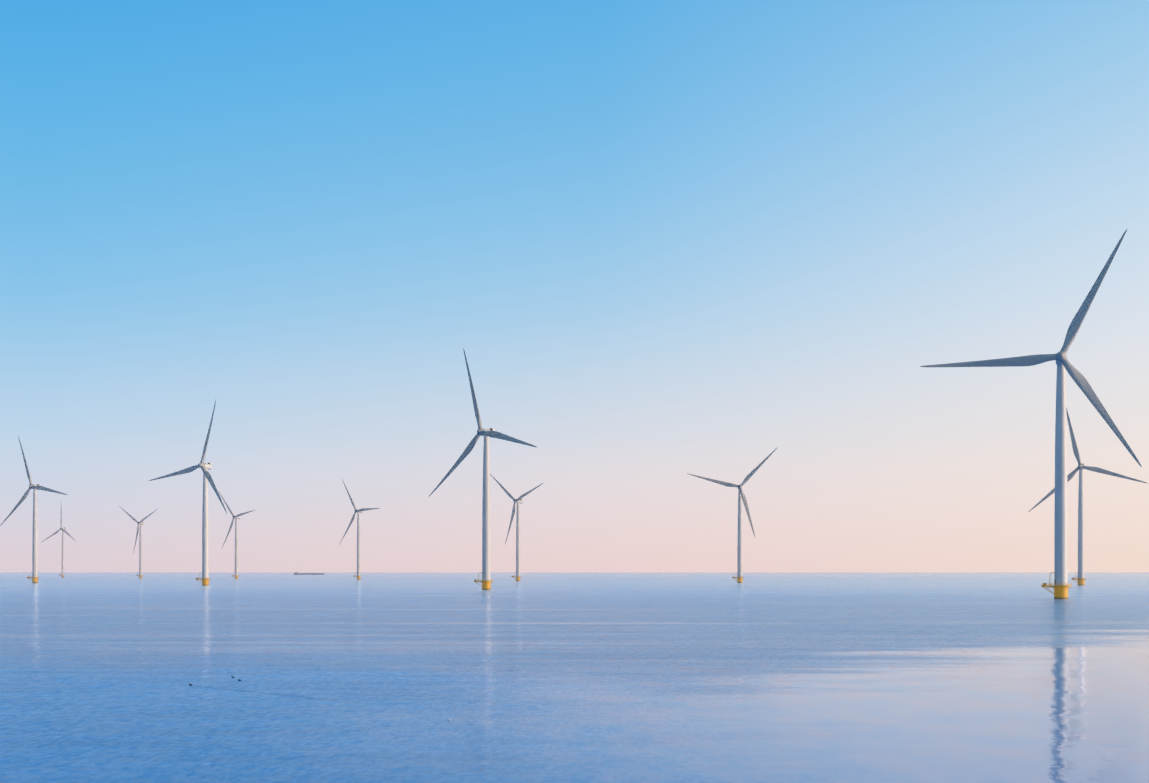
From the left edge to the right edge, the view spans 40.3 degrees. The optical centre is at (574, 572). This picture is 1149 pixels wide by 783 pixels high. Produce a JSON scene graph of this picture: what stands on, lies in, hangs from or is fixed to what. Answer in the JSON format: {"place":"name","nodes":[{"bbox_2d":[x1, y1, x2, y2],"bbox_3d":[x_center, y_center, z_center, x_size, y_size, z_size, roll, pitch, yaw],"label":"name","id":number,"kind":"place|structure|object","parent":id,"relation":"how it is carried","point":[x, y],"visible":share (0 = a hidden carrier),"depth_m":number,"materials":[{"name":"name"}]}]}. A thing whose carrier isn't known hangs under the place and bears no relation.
{"place":"outdoors","nodes":[
{"label":"outdoors","id":0,"kind":"place"},
{"bbox_2d":[0,572,1148,782],"bbox_3d":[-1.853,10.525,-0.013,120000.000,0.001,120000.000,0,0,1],"label":"sea water","id":1,"kind":"structure","parent":0,"point":[762,677],"depth_m":155.15,"materials":[{"name":"blue liquid"}]},
{"bbox_2d":[0,436,66,582],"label":"turbine","id":2,"kind":"object","parent":1,"relation":"in","point":[34,577],"visible":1,"depth_m":1553.83,"materials":[{"name":"grey metal"}]},
{"bbox_2d":[42,507,68,577],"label":"turbine","id":3,"kind":"object","parent":1,"relation":"on","point":[62,545],"visible":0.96,"depth_m":3056.85,"materials":[{"name":"grey metal"}]},
{"bbox_2d":[119,506,155,577],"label":"turbine","id":4,"kind":"object","parent":1,"relation":"on","point":[140,541],"visible":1,"depth_m":2709.36,"materials":[{"name":"grey metal"}]},
{"bbox_2d":[149,401,226,584],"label":"turbine","id":5,"kind":"object","parent":1,"relation":"in","point":[204,467],"visible":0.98,"depth_m":1246.09,"materials":[{"name":"grey metal"}]},
{"bbox_2d":[218,491,254,578],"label":"turbine","id":6,"kind":"object","parent":1,"relation":"in","point":[236,517],"visible":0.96,"depth_m":2412.91,"materials":[{"name":"grey metal"}]},
{"bbox_2d":[340,480,378,579],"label":"turbine","id":7,"kind":"object","parent":1,"relation":"in","point":[359,511],"visible":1,"depth_m":2170.45,"materials":[{"name":"grey metal"}]},
{"bbox_2d":[429,348,535,589],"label":"turbine","id":8,"kind":"object","parent":1,"relation":"in","point":[486,581],"visible":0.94,"depth_m":948.64,"materials":[{"name":"grey metal"}]},
{"bbox_2d":[490,474,542,580],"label":"turbine","id":9,"kind":"object","parent":1,"relation":"in","point":[518,501],"visible":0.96,"depth_m":1868.91,"materials":[{"name":"grey metal"}]},
{"bbox_2d":[687,447,777,582],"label":"turbine","id":10,"kind":"object","parent":1,"relation":"in","point":[741,497],"visible":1,"depth_m":1559.42,"materials":[{"name":"grey metal"}]},
{"bbox_2d":[920,229,1141,598],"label":"turbine","id":11,"kind":"object","parent":1,"relation":"in","point":[1060,585],"visible":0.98,"depth_m":618.64,"materials":[{"name":"grey metal"}]},
{"bbox_2d":[1030,407,1148,584],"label":"turbine","id":12,"kind":"object","parent":1,"relation":"in","point":[1081,467],"visible":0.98,"depth_m":1258.07,"materials":[{"name":"grey metal"}]},
{"bbox_2d":[0,0,1148,571],"label":"sky","id":13,"kind":"structure","parent":0,"point":[660,242],"materials":[{"name":"blue"}]}
]}

